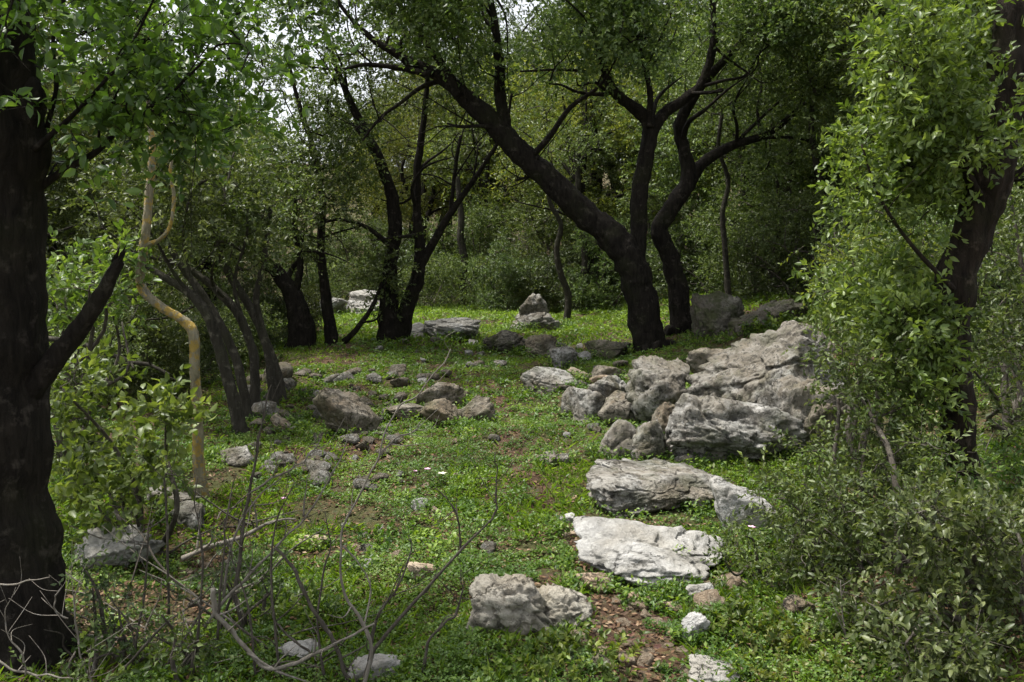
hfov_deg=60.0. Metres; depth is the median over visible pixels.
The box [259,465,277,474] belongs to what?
stone
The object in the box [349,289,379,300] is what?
rock
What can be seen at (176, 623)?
dead stick
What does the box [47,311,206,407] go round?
wood shrub
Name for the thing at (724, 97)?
evergreen oak
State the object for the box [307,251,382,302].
wood shrub
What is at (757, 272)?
wood shrub
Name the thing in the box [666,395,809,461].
boulder
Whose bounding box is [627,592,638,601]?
stone
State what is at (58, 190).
evergreen oak
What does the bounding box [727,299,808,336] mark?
boulder
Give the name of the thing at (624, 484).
rock slab
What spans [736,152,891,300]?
wood shrub
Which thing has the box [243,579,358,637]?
herb clump
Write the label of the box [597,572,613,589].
stone
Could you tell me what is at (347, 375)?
stone
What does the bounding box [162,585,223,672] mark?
dead stick
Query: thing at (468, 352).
stone
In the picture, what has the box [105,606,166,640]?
dead stick
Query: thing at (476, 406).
rock
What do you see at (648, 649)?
stone
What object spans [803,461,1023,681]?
evergreen shrub
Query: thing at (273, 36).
sky
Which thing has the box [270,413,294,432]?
rock
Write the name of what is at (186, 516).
rock
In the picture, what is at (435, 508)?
stone
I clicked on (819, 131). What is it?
evergreen oak
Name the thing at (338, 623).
dead stick
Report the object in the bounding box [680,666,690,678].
stone
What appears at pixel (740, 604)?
herb clump
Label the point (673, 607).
stone
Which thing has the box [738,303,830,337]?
herb clump
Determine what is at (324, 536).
stone
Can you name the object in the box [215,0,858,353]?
oak tree
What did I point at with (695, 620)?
rock
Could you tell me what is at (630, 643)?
stone
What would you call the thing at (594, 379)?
stone
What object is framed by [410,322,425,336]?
rock
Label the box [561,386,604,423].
rock
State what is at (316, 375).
stone
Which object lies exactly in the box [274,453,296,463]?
stone
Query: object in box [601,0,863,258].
evergreen oak
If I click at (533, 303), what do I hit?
rock
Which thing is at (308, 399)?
stone
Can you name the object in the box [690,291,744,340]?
boulder
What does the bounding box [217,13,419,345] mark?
slender tree
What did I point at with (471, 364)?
stone
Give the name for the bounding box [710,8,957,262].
evergreen oak
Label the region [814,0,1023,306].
evergreen oak
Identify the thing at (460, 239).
woodland tree
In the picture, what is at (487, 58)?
evergreen oak
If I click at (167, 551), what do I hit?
bare sapling
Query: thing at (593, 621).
stone
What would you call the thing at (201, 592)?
bare sapling
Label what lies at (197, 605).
dead stick
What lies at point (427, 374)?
stone
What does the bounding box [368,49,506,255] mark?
evergreen oak
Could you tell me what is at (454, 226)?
wood shrub
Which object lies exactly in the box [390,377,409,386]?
stone
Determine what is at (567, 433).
stone
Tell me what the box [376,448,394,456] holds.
stone
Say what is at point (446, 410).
rock
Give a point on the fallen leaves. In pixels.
(599, 603)
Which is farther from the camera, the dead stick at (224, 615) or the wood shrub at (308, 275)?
the wood shrub at (308, 275)
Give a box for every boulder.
[312,388,380,434]
[625,355,689,422]
[664,393,729,463]
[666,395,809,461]
[686,320,850,402]
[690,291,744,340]
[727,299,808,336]
[757,374,853,454]
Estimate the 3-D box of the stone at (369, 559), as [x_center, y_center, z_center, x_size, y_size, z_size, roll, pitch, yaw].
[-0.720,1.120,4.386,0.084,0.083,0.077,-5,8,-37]
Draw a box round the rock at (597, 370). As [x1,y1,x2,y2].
[591,365,621,376]
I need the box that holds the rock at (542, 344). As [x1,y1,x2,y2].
[524,334,556,355]
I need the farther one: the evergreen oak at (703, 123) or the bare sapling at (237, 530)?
the evergreen oak at (703, 123)
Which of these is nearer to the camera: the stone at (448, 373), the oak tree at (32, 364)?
the oak tree at (32, 364)
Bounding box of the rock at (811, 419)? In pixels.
[803,403,845,443]
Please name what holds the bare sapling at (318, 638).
on the ground at (333, 511)
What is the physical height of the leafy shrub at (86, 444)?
1.238 m
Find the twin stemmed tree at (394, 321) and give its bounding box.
[281,0,551,342]
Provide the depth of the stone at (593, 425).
6.98 m
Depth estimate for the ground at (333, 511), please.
5.57 m
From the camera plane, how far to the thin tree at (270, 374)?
8.22 m
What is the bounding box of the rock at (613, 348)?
[584,339,631,358]
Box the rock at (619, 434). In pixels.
[596,419,635,458]
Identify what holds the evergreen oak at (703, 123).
on the ground at (333, 511)
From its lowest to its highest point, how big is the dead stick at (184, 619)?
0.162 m
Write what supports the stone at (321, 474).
on the ground at (333, 511)
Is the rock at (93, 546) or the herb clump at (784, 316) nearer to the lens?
the rock at (93, 546)
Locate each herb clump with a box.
[213,575,301,613]
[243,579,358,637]
[344,515,429,555]
[434,633,568,681]
[517,622,678,681]
[689,592,809,653]
[728,612,862,681]
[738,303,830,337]
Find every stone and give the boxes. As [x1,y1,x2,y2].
[178,568,194,574]
[185,618,194,623]
[187,598,203,606]
[199,561,212,567]
[246,374,262,381]
[247,441,262,452]
[249,418,266,427]
[249,472,261,479]
[251,400,279,419]
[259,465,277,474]
[261,362,293,382]
[262,426,274,434]
[264,460,275,464]
[269,451,283,459]
[273,439,284,445]
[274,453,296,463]
[277,409,292,420]
[277,461,286,468]
[278,435,289,440]
[283,378,296,390]
[295,368,311,376]
[295,534,328,549]
[301,397,314,402]
[301,464,308,471]
[304,459,330,471]
[306,404,315,410]
[308,373,321,379]
[308,469,331,487]
[309,450,326,456]
[310,455,326,461]
[312,407,320,417]
[313,432,331,440]
[322,373,339,382]
[324,451,338,462]
[332,371,353,384]
[338,433,359,444]
[347,367,361,374]
[349,455,358,460]
[350,543,359,551]
[352,386,360,390]
[353,478,373,489]
[355,440,368,449]
[356,475,371,480]
[358,431,368,437]
[359,544,374,553]
[360,396,374,406]
[360,558,372,570]
[362,436,375,443]
[365,372,381,383]
[368,391,376,396]
[368,484,377,491]
[371,472,388,482]
[375,431,388,437]
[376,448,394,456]
[379,394,388,400]
[385,435,400,443]
[386,370,397,376]
[387,433,404,445]
[389,364,406,377]
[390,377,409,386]
[391,550,403,557]
[393,392,407,402]
[396,470,404,476]
[407,561,440,579]
[411,497,427,510]
[413,332,424,339]
[416,373,431,380]
[417,374,424,378]
[417,377,426,382]
[429,336,440,344]
[431,506,440,514]
[432,373,439,379]
[439,369,451,375]
[464,350,472,354]
[465,361,477,368]
[473,360,484,364]
[480,541,496,554]
[488,434,499,442]
[494,360,506,365]
[536,450,556,463]
[555,453,568,462]
[557,384,571,390]
[558,512,574,522]
[562,529,576,536]
[563,431,570,437]
[567,367,587,378]
[571,629,584,638]
[575,573,602,590]
[577,351,590,359]
[586,653,617,667]
[587,423,598,430]
[587,618,601,627]
[589,375,606,383]
[592,426,601,432]
[592,584,609,592]
[592,644,608,654]
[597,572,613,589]
[612,595,623,603]
[613,360,627,366]
[615,617,628,625]
[617,651,636,666]
[622,640,634,647]
[626,604,633,610]
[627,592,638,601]
[629,600,648,610]
[637,650,654,666]
[640,608,652,617]
[640,647,654,652]
[649,617,662,623]
[657,601,680,607]
[663,643,673,647]
[668,603,682,612]
[674,452,696,463]
[676,645,688,651]
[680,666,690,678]
[686,582,713,598]
[691,589,725,608]
[700,579,718,590]
[716,571,746,591]
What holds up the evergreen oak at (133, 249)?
on the ground at (333, 511)
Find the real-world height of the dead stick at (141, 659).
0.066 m
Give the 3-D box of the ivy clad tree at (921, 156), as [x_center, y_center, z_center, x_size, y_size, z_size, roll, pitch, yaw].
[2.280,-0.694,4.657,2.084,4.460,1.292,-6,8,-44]
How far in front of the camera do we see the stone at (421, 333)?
14.30 m
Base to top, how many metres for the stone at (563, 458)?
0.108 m
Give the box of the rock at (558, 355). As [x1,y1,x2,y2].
[549,346,577,368]
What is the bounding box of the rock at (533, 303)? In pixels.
[519,293,549,315]
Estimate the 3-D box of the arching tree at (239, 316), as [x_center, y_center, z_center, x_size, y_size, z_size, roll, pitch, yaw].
[-2.795,-0.867,8.671,2.129,3.357,2.914,-1,6,-12]
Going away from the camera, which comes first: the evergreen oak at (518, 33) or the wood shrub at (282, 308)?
the wood shrub at (282, 308)
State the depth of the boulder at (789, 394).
6.33 m
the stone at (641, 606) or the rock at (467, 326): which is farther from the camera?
the rock at (467, 326)
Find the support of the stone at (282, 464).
on the ground at (333, 511)
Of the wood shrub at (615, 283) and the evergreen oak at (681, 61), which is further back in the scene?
the evergreen oak at (681, 61)
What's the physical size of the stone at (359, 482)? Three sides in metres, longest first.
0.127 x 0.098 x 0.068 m
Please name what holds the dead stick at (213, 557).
on the ground at (333, 511)
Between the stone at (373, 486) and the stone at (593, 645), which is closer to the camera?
the stone at (593, 645)
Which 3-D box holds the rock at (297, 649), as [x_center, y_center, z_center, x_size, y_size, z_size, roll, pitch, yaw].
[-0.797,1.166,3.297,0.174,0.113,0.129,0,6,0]
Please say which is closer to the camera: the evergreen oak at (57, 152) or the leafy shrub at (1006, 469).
the leafy shrub at (1006, 469)
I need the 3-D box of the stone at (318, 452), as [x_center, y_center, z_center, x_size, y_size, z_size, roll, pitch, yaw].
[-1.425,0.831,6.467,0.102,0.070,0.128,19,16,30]
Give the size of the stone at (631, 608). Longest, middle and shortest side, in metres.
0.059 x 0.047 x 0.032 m
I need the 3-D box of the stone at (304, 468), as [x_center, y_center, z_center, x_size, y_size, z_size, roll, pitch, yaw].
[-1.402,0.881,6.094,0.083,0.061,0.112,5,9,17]
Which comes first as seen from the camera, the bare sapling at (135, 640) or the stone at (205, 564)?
the bare sapling at (135, 640)
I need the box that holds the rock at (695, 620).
[681,611,709,643]
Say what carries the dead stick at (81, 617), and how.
on the ground at (333, 511)
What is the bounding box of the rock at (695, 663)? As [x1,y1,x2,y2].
[688,654,741,681]
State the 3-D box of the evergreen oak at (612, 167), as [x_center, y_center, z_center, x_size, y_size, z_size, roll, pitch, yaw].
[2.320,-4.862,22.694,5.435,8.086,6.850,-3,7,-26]
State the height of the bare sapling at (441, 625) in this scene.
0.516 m
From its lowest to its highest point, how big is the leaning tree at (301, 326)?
4.226 m
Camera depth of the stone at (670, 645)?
3.34 m
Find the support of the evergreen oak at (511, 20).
on the ground at (333, 511)
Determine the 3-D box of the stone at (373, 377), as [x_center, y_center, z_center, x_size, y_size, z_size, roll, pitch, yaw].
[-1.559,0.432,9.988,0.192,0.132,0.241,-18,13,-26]
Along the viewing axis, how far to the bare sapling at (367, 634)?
2.99 m
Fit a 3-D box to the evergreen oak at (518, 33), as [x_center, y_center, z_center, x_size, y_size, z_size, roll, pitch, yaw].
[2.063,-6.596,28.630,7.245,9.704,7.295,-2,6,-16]
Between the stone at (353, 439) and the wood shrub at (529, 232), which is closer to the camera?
the stone at (353, 439)
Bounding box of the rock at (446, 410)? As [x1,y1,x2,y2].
[420,398,461,428]
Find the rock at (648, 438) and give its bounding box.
[630,420,666,460]
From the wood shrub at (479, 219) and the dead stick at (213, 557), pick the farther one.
the wood shrub at (479, 219)
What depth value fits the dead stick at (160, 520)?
4.74 m
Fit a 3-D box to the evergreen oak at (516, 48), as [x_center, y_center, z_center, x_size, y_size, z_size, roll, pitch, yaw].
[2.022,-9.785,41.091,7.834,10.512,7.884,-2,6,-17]
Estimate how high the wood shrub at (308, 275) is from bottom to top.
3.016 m
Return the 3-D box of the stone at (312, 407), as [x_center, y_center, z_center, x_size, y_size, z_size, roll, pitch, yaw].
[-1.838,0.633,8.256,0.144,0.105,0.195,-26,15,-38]
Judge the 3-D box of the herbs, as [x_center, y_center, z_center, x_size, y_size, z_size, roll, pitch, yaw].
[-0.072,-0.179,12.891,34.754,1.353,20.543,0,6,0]
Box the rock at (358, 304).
[346,300,378,313]
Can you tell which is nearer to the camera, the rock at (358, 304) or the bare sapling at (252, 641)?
the bare sapling at (252, 641)
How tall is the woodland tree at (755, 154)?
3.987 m
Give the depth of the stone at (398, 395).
8.87 m
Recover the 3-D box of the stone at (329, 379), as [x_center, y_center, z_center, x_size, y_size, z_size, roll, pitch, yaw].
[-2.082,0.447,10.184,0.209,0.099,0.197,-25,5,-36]
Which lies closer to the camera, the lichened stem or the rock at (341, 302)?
the lichened stem
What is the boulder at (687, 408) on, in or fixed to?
on the ground at (333, 511)
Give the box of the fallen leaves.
[1,295,1023,681]
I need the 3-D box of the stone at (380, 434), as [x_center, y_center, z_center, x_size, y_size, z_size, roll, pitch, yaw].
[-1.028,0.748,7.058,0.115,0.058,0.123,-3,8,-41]
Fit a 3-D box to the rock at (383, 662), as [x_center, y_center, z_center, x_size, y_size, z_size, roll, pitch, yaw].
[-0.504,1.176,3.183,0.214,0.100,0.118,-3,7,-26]
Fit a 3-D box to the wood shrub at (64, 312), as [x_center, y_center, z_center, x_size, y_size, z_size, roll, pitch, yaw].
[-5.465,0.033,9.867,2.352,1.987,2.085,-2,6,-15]
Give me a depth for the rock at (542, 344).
12.94 m
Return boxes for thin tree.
[152,212,252,420]
[208,193,287,401]
[253,206,278,405]
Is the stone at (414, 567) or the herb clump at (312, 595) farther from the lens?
the stone at (414, 567)
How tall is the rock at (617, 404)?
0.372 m
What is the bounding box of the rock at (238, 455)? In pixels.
[216,445,253,466]
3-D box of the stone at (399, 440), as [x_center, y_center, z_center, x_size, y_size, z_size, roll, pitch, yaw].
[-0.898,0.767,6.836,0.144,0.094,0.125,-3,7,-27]
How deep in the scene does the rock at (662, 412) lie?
6.73 m
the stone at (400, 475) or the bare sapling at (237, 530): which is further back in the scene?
the stone at (400, 475)
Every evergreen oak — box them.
[35,0,185,335]
[35,0,202,327]
[38,0,154,256]
[39,12,105,284]
[57,56,191,314]
[66,0,357,345]
[167,86,294,305]
[324,107,413,250]
[334,72,504,260]
[339,91,499,227]
[362,76,430,216]
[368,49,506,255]
[398,12,553,229]
[405,50,575,242]
[415,0,593,248]
[478,0,665,248]
[482,0,718,289]
[486,41,700,297]
[495,7,576,235]
[551,3,735,238]
[571,0,744,235]
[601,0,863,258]
[620,0,756,244]
[681,0,803,270]
[690,17,862,266]
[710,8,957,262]
[765,0,1021,242]
[778,0,966,207]
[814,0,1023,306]
[879,4,1022,286]
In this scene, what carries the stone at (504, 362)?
on the ground at (333, 511)
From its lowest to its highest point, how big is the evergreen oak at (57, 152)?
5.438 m
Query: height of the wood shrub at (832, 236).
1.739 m
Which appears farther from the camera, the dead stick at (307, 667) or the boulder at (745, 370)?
the boulder at (745, 370)
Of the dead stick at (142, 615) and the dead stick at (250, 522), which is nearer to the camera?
the dead stick at (142, 615)
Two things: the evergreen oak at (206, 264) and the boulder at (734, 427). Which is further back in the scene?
the evergreen oak at (206, 264)
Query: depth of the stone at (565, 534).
4.67 m
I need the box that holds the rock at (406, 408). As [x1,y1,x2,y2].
[385,403,422,422]
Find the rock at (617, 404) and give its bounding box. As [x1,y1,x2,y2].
[598,390,640,426]
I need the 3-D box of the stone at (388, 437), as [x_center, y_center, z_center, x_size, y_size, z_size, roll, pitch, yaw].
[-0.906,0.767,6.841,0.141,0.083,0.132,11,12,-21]
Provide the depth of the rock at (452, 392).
8.63 m
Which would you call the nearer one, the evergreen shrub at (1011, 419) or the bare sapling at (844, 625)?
the bare sapling at (844, 625)
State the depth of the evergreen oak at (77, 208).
11.95 m
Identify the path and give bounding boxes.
[480,366,688,681]
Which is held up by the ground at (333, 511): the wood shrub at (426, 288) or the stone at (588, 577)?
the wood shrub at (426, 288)
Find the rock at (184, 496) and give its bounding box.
[147,486,200,508]
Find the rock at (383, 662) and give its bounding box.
[345,653,399,681]
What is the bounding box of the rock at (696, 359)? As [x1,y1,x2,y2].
[686,347,723,373]
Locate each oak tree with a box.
[0,0,360,680]
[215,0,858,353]
[651,0,925,335]
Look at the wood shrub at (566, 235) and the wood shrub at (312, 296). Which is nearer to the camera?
the wood shrub at (312, 296)
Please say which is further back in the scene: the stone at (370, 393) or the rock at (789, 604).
the stone at (370, 393)
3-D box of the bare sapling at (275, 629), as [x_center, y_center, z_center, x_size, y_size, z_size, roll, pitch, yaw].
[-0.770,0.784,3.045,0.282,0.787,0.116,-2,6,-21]
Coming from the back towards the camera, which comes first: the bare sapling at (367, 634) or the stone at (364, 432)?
the stone at (364, 432)
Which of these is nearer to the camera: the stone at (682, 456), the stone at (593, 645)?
the stone at (593, 645)
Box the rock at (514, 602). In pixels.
[465,573,592,638]
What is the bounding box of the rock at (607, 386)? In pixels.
[587,375,626,398]
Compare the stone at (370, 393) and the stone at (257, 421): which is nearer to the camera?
the stone at (257, 421)
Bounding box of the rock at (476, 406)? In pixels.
[462,395,495,424]
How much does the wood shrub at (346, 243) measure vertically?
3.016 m
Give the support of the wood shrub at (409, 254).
on the ground at (333, 511)
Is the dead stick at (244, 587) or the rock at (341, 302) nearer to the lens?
the dead stick at (244, 587)
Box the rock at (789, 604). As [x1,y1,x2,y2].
[779,594,815,616]
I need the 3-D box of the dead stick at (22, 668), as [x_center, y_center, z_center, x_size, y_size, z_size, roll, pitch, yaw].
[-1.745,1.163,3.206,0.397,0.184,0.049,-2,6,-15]
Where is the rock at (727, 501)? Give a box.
[709,475,785,532]
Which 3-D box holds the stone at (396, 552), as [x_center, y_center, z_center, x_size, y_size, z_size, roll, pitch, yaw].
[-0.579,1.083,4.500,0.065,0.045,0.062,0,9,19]
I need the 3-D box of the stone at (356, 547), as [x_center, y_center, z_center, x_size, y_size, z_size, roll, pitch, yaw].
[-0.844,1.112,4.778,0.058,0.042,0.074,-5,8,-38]
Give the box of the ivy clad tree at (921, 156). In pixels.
[787,0,1023,506]
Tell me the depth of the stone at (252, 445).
6.61 m
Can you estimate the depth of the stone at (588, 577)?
3.87 m
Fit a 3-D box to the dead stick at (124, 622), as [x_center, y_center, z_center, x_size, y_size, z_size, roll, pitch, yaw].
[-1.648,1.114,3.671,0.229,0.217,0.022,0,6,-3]
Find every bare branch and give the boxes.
[181,489,298,562]
[210,587,374,681]
[270,547,368,681]
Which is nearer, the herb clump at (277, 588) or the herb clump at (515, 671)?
the herb clump at (515, 671)
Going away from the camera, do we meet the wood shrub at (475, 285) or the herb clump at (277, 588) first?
the herb clump at (277, 588)
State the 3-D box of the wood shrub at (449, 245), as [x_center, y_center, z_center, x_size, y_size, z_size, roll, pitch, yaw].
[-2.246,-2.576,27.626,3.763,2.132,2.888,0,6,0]
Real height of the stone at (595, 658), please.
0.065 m
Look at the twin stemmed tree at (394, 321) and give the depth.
13.38 m
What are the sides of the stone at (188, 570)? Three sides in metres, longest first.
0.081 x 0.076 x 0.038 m
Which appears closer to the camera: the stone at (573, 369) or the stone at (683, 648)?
the stone at (683, 648)
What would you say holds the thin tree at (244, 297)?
on the ground at (333, 511)
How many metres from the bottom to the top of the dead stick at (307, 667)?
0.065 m
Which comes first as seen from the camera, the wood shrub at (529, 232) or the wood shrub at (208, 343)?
the wood shrub at (208, 343)
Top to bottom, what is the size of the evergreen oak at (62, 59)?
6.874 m
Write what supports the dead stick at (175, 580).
on the ground at (333, 511)
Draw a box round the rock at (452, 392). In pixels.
[415,382,468,405]
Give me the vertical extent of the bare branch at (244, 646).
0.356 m
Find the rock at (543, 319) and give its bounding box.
[510,312,564,331]
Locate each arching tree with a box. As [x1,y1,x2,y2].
[49,112,296,436]
[126,81,333,406]
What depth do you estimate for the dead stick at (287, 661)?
3.06 m
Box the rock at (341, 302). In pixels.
[309,297,347,312]
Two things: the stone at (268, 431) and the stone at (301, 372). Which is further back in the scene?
the stone at (301, 372)
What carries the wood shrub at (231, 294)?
on the ground at (333, 511)
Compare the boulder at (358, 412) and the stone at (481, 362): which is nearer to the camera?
the boulder at (358, 412)
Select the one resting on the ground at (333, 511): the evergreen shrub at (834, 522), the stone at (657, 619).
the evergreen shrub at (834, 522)
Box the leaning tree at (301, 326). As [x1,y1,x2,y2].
[157,103,377,349]
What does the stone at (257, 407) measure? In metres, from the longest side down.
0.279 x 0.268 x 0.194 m
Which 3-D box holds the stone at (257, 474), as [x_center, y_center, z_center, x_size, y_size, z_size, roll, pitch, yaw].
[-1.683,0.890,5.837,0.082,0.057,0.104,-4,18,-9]
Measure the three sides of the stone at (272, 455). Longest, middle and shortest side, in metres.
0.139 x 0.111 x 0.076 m
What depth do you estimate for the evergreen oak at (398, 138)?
35.01 m
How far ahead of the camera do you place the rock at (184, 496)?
5.24 m
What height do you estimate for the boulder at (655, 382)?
0.602 m
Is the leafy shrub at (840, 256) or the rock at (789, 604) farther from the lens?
the leafy shrub at (840, 256)
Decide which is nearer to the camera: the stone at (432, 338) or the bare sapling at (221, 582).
the bare sapling at (221, 582)
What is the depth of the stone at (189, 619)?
3.80 m
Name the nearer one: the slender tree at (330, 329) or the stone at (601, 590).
the stone at (601, 590)
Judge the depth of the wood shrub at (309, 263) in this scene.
27.17 m
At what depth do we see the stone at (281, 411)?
7.82 m
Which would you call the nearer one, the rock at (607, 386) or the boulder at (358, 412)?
the boulder at (358, 412)
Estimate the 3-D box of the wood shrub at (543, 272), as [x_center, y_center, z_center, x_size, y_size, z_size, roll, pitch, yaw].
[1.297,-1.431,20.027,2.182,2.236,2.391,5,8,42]
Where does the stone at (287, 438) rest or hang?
on the ground at (333, 511)
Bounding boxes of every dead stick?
[18,667,81,676]
[44,629,80,662]
[65,589,148,629]
[66,524,153,559]
[66,610,107,629]
[74,629,116,638]
[86,586,139,630]
[102,526,198,596]
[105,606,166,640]
[113,512,182,587]
[129,502,152,591]
[136,653,168,669]
[140,570,236,626]
[142,619,203,625]
[143,500,182,530]
[144,578,161,640]
[149,575,215,618]
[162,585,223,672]
[169,522,227,553]
[180,629,205,650]
[182,543,230,580]
[183,591,194,642]
[193,490,255,527]
[196,655,242,667]
[205,511,294,528]
[220,456,283,524]
[227,613,272,651]
[229,556,279,597]
[235,588,281,626]
[238,661,322,673]
[242,500,255,532]
[249,528,323,588]
[252,654,336,670]
[278,608,397,639]
[289,563,353,600]
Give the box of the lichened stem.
[135,100,210,502]
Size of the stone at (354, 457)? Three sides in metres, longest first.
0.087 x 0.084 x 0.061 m
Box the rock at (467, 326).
[423,317,480,338]
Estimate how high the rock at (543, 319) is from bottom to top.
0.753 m
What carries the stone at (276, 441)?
on the ground at (333, 511)
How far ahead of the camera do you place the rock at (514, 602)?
3.48 m
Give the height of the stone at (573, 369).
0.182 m
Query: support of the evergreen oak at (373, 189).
on the ground at (333, 511)
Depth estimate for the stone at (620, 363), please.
10.79 m
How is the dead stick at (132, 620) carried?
on the ground at (333, 511)
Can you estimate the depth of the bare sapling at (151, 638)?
3.06 m
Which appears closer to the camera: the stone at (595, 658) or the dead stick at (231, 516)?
the stone at (595, 658)
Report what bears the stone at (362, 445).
on the ground at (333, 511)
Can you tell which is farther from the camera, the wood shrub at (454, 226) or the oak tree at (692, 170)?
the wood shrub at (454, 226)
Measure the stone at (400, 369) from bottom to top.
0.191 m
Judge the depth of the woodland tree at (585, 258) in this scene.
19.30 m
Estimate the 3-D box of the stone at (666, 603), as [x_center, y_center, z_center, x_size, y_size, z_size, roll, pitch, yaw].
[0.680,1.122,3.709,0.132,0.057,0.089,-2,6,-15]
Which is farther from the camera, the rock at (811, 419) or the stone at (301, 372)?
the stone at (301, 372)
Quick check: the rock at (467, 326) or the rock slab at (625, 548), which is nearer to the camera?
the rock slab at (625, 548)
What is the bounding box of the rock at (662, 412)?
[651,402,674,437]
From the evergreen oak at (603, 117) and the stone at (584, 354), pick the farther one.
the evergreen oak at (603, 117)
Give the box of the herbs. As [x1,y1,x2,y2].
[41,279,1023,681]
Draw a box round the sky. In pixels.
[37,0,723,167]
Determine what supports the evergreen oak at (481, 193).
on the ground at (333, 511)
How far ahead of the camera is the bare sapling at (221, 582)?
3.04 m
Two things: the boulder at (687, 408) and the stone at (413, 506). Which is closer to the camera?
the stone at (413, 506)
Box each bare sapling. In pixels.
[0,553,143,681]
[100,492,153,661]
[118,555,230,673]
[124,442,229,614]
[162,456,256,652]
[191,512,261,680]
[203,402,351,627]
[216,473,242,639]
[222,418,344,597]
[233,369,285,587]
[249,479,326,678]
[301,507,364,681]
[327,332,454,681]
[350,433,529,681]
[410,471,461,552]
[422,545,515,674]
[820,569,852,641]
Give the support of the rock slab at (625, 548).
on the ground at (333, 511)
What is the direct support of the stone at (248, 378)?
on the ground at (333, 511)
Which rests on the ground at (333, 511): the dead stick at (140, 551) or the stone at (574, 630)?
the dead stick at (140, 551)
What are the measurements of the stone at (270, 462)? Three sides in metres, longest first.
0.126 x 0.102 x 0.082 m
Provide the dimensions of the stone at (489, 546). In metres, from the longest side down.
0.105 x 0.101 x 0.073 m
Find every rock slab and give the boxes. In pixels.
[520,366,578,396]
[573,516,723,588]
[586,458,711,517]
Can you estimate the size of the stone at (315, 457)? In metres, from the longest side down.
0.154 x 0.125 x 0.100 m
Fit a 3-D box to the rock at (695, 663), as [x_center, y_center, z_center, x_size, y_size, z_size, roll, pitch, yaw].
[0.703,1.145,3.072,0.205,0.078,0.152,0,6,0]
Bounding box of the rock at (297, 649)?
[274,638,318,661]
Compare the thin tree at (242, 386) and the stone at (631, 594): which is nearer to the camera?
the stone at (631, 594)
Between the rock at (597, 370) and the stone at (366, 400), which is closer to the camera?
the stone at (366, 400)
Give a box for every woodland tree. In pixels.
[400,99,491,303]
[482,87,619,319]
[513,76,624,308]
[650,0,800,294]
[665,39,790,281]
[697,62,824,294]
[721,1,883,297]
[735,33,854,292]
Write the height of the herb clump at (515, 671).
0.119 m
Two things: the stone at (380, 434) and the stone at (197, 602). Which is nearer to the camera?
the stone at (197, 602)
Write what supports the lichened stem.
on the ground at (333, 511)
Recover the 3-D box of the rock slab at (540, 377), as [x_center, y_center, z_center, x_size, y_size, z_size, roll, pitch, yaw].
[0.392,0.438,9.265,0.620,0.334,0.468,0,6,0]
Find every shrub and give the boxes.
[1,619,139,681]
[46,219,161,476]
[46,260,164,424]
[47,275,124,383]
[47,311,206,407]
[48,215,183,345]
[48,333,217,552]
[50,533,159,678]
[92,229,244,331]
[104,274,247,396]
[119,576,242,681]
[144,297,286,374]
[177,525,316,631]
[205,270,307,352]
[220,227,339,317]
[230,277,343,337]
[279,249,350,292]
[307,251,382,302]
[309,205,380,279]
[326,207,405,285]
[349,205,432,257]
[361,224,457,303]
[380,254,469,307]
[382,225,477,285]
[422,192,527,302]
[426,192,525,273]
[428,250,511,308]
[461,232,558,312]
[469,185,576,303]
[477,241,607,311]
[509,162,652,305]
[513,228,620,311]
[560,211,661,311]
[600,189,713,293]
[612,162,739,297]
[646,191,769,303]
[680,163,818,297]
[700,502,817,595]
[709,308,998,598]
[715,178,858,301]
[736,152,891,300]
[777,204,945,500]
[801,197,945,315]
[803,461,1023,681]
[809,177,1022,329]
[867,200,1019,342]
[905,176,1023,352]
[931,133,1023,478]
[938,438,1023,540]
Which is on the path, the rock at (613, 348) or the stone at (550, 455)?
the stone at (550, 455)
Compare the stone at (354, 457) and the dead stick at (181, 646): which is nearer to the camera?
the dead stick at (181, 646)
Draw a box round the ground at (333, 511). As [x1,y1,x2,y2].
[15,163,1023,681]
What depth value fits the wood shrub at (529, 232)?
23.10 m
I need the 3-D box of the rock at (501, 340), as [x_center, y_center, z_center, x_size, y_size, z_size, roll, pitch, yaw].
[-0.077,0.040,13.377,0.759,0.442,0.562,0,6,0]
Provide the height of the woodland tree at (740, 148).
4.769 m
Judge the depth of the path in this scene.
3.65 m
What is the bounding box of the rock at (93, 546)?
[73,525,165,570]
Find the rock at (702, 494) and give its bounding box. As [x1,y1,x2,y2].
[687,486,714,509]
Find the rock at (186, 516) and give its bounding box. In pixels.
[170,500,204,531]
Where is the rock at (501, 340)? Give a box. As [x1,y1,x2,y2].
[483,330,524,352]
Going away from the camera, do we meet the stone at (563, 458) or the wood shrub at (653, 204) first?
the stone at (563, 458)
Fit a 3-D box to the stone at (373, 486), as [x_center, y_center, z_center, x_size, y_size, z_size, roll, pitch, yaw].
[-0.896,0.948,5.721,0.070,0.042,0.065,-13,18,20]
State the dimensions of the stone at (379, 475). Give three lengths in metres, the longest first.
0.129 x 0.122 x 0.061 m
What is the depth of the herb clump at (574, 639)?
3.18 m
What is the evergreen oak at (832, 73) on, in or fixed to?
on the ground at (333, 511)
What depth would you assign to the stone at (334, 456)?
6.38 m
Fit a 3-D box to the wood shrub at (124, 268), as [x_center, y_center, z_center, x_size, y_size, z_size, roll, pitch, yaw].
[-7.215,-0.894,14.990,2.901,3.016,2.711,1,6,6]
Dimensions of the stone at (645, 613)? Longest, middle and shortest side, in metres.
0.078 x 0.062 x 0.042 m
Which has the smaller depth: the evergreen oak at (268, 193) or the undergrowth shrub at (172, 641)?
the undergrowth shrub at (172, 641)
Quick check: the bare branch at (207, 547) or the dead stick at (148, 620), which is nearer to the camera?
the dead stick at (148, 620)
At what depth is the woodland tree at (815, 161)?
12.15 m

